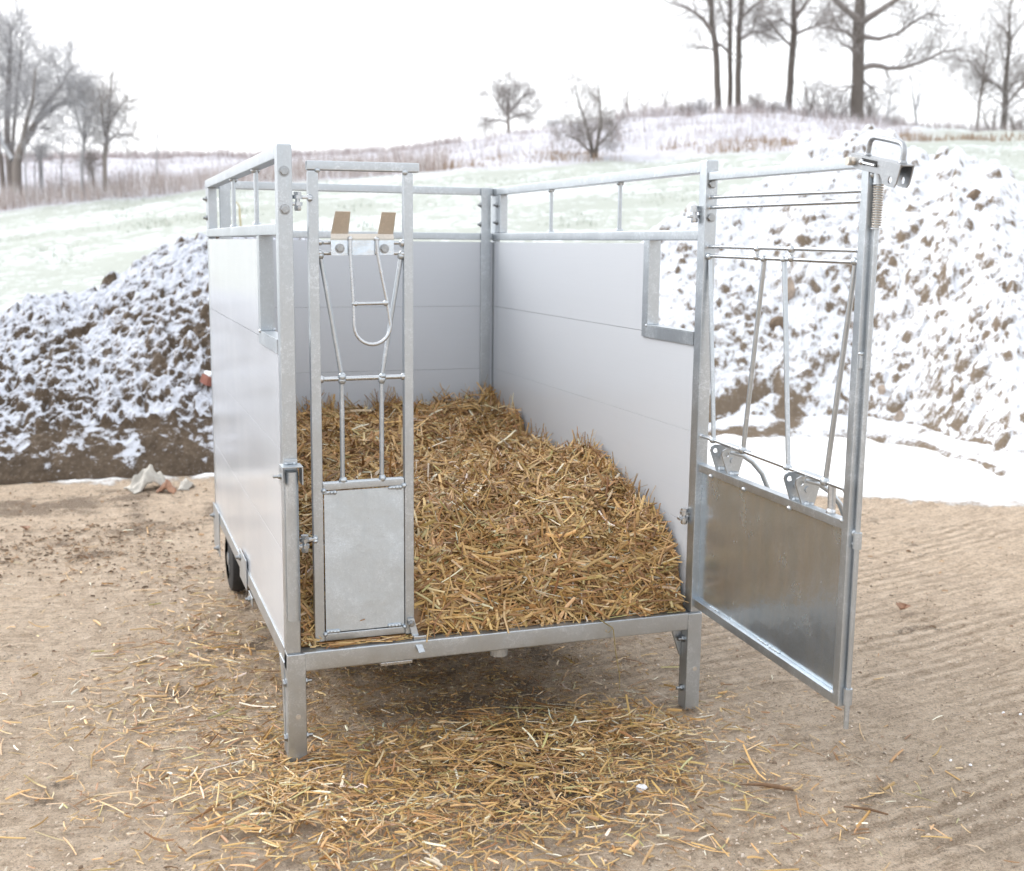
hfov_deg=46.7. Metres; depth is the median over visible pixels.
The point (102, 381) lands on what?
soil heap
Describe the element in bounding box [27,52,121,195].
bare tree
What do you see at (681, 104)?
bush
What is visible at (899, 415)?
stone
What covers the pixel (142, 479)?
plastic sheet
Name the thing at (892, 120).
bush
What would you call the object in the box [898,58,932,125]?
sapling
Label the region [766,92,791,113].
bush
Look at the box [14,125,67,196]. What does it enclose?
bare tree
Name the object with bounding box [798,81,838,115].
bush
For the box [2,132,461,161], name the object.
dry hedge
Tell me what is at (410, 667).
mud crumbs
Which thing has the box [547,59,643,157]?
shrub
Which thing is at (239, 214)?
dry weed
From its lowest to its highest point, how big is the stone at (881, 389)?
0.116 m
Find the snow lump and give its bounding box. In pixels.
[636,783,647,792]
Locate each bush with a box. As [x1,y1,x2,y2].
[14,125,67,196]
[70,139,111,189]
[540,111,570,126]
[666,93,698,116]
[689,89,718,114]
[745,84,766,111]
[752,95,784,113]
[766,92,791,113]
[785,76,824,116]
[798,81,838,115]
[825,81,850,118]
[863,84,885,119]
[879,111,901,124]
[998,107,1023,130]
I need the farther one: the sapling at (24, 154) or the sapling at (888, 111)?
the sapling at (888, 111)
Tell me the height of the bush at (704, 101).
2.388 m
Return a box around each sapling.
[12,125,37,199]
[47,133,74,192]
[145,111,178,177]
[616,68,637,111]
[631,96,656,115]
[656,82,677,110]
[878,77,906,121]
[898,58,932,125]
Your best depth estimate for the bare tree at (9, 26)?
52.70 m
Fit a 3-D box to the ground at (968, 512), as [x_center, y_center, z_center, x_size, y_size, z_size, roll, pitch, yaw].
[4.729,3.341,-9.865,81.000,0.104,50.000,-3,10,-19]
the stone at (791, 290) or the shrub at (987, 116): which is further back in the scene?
the shrub at (987, 116)
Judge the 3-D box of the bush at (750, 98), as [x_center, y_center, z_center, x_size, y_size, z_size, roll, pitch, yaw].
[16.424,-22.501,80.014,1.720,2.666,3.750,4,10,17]
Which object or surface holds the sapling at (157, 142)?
on the snowy field
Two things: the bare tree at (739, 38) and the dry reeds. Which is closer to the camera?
the dry reeds
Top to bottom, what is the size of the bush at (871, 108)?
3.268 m
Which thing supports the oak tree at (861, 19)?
on the snowy field
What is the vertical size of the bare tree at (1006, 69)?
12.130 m
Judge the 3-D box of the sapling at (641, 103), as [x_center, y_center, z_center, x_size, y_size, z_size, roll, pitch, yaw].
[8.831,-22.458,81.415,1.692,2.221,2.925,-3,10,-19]
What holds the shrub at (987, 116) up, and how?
on the snowy field
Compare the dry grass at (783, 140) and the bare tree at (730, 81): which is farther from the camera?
the bare tree at (730, 81)
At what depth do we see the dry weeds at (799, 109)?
78.13 m
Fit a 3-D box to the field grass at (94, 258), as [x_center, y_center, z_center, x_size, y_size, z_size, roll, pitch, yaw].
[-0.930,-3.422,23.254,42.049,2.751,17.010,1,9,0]
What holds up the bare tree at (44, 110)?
on the snowy field
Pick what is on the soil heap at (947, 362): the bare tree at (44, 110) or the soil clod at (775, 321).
the soil clod at (775, 321)
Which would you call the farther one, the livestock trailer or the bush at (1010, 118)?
the bush at (1010, 118)
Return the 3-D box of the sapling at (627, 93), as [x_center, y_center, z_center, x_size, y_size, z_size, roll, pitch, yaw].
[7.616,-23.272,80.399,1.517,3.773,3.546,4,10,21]
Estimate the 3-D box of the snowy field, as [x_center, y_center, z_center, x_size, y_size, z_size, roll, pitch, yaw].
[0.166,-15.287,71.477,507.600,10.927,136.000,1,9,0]
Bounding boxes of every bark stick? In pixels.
[739,783,793,790]
[843,806,887,814]
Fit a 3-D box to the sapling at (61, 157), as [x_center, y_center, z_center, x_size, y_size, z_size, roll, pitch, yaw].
[-19.700,-11.925,51.792,1.079,3.325,1.348,2,9,9]
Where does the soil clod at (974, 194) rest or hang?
on the soil heap at (947, 362)
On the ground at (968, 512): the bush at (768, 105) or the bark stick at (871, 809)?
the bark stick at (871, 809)
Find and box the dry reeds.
[0,141,450,210]
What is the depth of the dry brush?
63.58 m
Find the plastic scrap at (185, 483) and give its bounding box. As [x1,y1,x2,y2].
[177,477,195,490]
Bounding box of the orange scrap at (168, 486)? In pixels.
[156,479,176,493]
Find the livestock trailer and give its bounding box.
[203,135,914,762]
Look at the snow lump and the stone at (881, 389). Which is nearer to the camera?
the snow lump
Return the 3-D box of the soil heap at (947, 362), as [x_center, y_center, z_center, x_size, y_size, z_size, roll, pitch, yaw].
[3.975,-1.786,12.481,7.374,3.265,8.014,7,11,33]
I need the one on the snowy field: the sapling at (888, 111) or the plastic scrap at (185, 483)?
the sapling at (888, 111)
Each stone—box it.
[782,277,795,299]
[877,385,885,394]
[893,410,904,420]
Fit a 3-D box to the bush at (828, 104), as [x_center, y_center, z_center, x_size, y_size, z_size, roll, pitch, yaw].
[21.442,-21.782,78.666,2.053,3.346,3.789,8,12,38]
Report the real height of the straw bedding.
0.700 m
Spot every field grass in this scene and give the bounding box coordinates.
[0,225,651,287]
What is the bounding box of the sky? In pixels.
[0,0,1023,157]
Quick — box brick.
[200,371,211,385]
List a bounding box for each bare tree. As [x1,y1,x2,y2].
[0,0,55,192]
[0,20,137,195]
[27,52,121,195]
[75,46,154,191]
[469,63,553,136]
[640,0,767,112]
[679,0,767,105]
[715,0,800,108]
[726,0,880,112]
[923,0,1022,131]
[949,0,1023,129]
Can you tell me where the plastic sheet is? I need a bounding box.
[124,464,176,493]
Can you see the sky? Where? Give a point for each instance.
(254, 75)
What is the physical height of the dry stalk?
0.322 m
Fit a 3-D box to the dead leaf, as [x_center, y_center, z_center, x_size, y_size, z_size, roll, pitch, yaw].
[1.859,0.812,5.636,0.074,0.028,0.074,-1,9,-9]
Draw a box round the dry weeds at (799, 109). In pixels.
[613,98,1023,131]
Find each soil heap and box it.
[0,232,306,483]
[641,124,1023,478]
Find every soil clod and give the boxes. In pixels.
[769,316,782,329]
[966,189,980,200]
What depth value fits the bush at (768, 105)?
78.43 m
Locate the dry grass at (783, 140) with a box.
[412,128,1023,171]
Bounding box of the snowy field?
[0,112,1023,311]
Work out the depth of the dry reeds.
50.48 m
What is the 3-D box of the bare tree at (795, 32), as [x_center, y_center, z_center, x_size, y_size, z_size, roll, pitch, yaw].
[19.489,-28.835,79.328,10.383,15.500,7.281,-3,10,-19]
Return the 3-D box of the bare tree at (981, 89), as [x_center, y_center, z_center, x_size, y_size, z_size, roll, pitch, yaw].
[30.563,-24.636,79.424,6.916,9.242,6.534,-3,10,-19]
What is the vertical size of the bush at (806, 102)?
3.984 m
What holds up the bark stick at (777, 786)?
on the ground at (968, 512)
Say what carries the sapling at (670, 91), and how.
on the snowy field
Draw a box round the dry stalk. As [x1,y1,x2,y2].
[574,604,619,688]
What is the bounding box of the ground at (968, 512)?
[0,434,1023,870]
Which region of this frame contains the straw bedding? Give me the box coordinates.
[296,375,688,648]
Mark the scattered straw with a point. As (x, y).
(476, 773)
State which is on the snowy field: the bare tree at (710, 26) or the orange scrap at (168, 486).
the bare tree at (710, 26)
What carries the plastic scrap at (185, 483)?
on the ground at (968, 512)
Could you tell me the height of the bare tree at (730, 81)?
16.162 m
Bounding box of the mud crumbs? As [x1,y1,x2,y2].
[0,481,1023,870]
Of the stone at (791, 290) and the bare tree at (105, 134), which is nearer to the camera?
the stone at (791, 290)
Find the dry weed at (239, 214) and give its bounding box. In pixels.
[236,202,241,225]
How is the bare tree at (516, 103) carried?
on the snowy field
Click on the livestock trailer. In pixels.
(563, 341)
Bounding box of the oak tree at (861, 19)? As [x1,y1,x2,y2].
[787,0,996,122]
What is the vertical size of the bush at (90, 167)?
2.618 m
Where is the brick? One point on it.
(205, 379)
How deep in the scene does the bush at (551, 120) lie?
79.94 m
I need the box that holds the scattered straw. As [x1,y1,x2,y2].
[0,527,1019,870]
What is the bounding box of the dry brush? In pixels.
[4,105,911,189]
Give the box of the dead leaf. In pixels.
[895,602,910,609]
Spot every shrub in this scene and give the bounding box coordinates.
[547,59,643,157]
[968,92,1011,130]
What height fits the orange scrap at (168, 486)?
0.094 m

